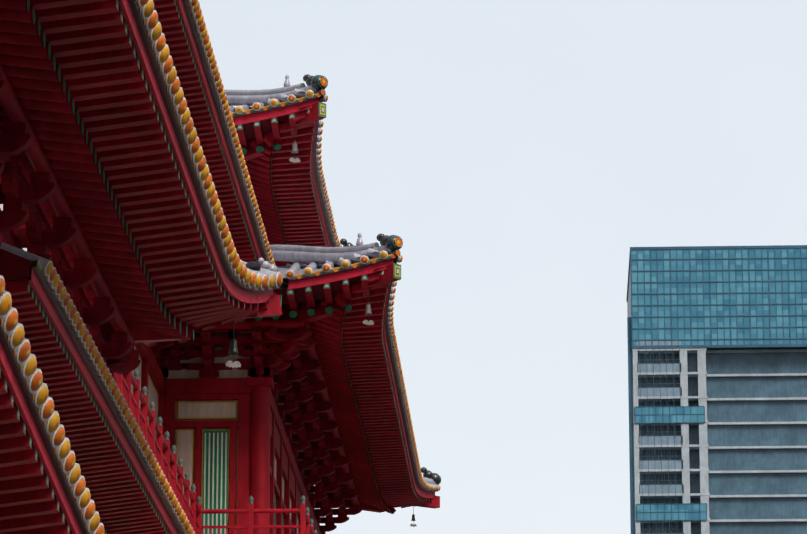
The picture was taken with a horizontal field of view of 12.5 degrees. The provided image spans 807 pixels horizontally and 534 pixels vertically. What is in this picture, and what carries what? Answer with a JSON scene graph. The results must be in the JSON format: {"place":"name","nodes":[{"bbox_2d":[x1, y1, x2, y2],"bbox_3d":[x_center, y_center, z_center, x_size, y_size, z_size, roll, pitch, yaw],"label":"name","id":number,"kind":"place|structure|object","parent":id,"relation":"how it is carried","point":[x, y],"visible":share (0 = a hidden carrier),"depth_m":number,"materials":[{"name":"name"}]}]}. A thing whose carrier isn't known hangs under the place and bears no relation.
{"place":"outdoors","nodes":[
{"label":"outdoors","id":0,"kind":"place"},
{"bbox_2d":[199,0,806,533],"label":"sky","id":1,"kind":"structure","parent":0,"point":[517,153],"materials":[{"name":"white"}]},
{"label":"ground","id":2,"kind":"structure","parent":0,"visible":0},
{"bbox_2d":[122,318,320,533],"bbox_3d":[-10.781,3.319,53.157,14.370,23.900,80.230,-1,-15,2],"label":"walls","id":3,"kind":"structure","parent":2,"relation":"on","point":[225,429],"depth_m":75.43,"materials":[{"name":"red paint"}]},
{"bbox_2d":[0,275,104,533],"bbox_3d":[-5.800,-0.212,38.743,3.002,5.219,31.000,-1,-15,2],"label":"roof","id":4,"kind":"structure","parent":3,"relation":"attached to","point":[44,489],"depth_m":43.85,"materials":[{"name":"red paint"}]},
{"bbox_2d":[0,63,140,380],"bbox_3d":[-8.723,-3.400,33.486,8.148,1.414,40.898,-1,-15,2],"label":"brackets","id":5,"kind":"object","parent":3,"relation":"attached to","point":[38,235],"visible":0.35,"depth_m":46.04,"materials":[{"name":"red paint"}]},
{"bbox_2d":[0,0,282,367],"bbox_3d":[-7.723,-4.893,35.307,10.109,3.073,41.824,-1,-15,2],"label":"roof","id":6,"kind":"structure","parent":5,"relation":"on","point":[97,89],"depth_m":44.90,"materials":[{"name":"red paint"}]},
{"bbox_2d":[0,242,194,533],"bbox_3d":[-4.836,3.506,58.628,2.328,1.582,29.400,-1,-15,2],"label":"roof","id":7,"kind":"structure","parent":3,"relation":"attached to","point":[129,487],"depth_m":51.22,"materials":[{"name":"red paint"}]},
{"bbox_2d":[0,204,317,533],"bbox_3d":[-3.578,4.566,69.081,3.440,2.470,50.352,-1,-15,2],"label":"railing","id":8,"kind":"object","parent":3,"relation":"attached to","point":[194,511],"depth_m":69.67,"materials":[{"name":"red paint"}]},
{"bbox_2d":[150,318,361,533],"bbox_3d":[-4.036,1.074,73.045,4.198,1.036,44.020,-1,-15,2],"label":"brackets","id":9,"kind":"object","parent":3,"relation":"attached to","point":[275,347],"visible":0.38,"depth_m":77.72,"materials":[{"name":"red paint"}]},
{"bbox_2d":[225,74,355,265],"bbox_3d":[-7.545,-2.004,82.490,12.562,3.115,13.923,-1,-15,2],"label":"roof","id":10,"kind":"structure","parent":3,"relation":"attached to","point":[279,131],"depth_m":77.61,"materials":[{"name":"red paint"}]},
{"bbox_2d":[153,0,440,526],"bbox_3d":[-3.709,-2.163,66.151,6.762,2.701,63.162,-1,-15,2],"label":"roof","id":11,"kind":"structure","parent":3,"relation":"attached to","point":[340,300],"depth_m":74.81,"materials":[{"name":"red paint"}]},
{"label":"road","id":12,"kind":"structure","parent":0,"visible":0},
{"bbox_2d":[626,245,806,533],"bbox_3d":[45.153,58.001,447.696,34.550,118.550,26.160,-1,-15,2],"label":"glass tower","id":13,"kind":"structure","parent":12,"relation":"on","point":[717,366],"depth_m":447.00,"materials":[{"name":"teal glass"}]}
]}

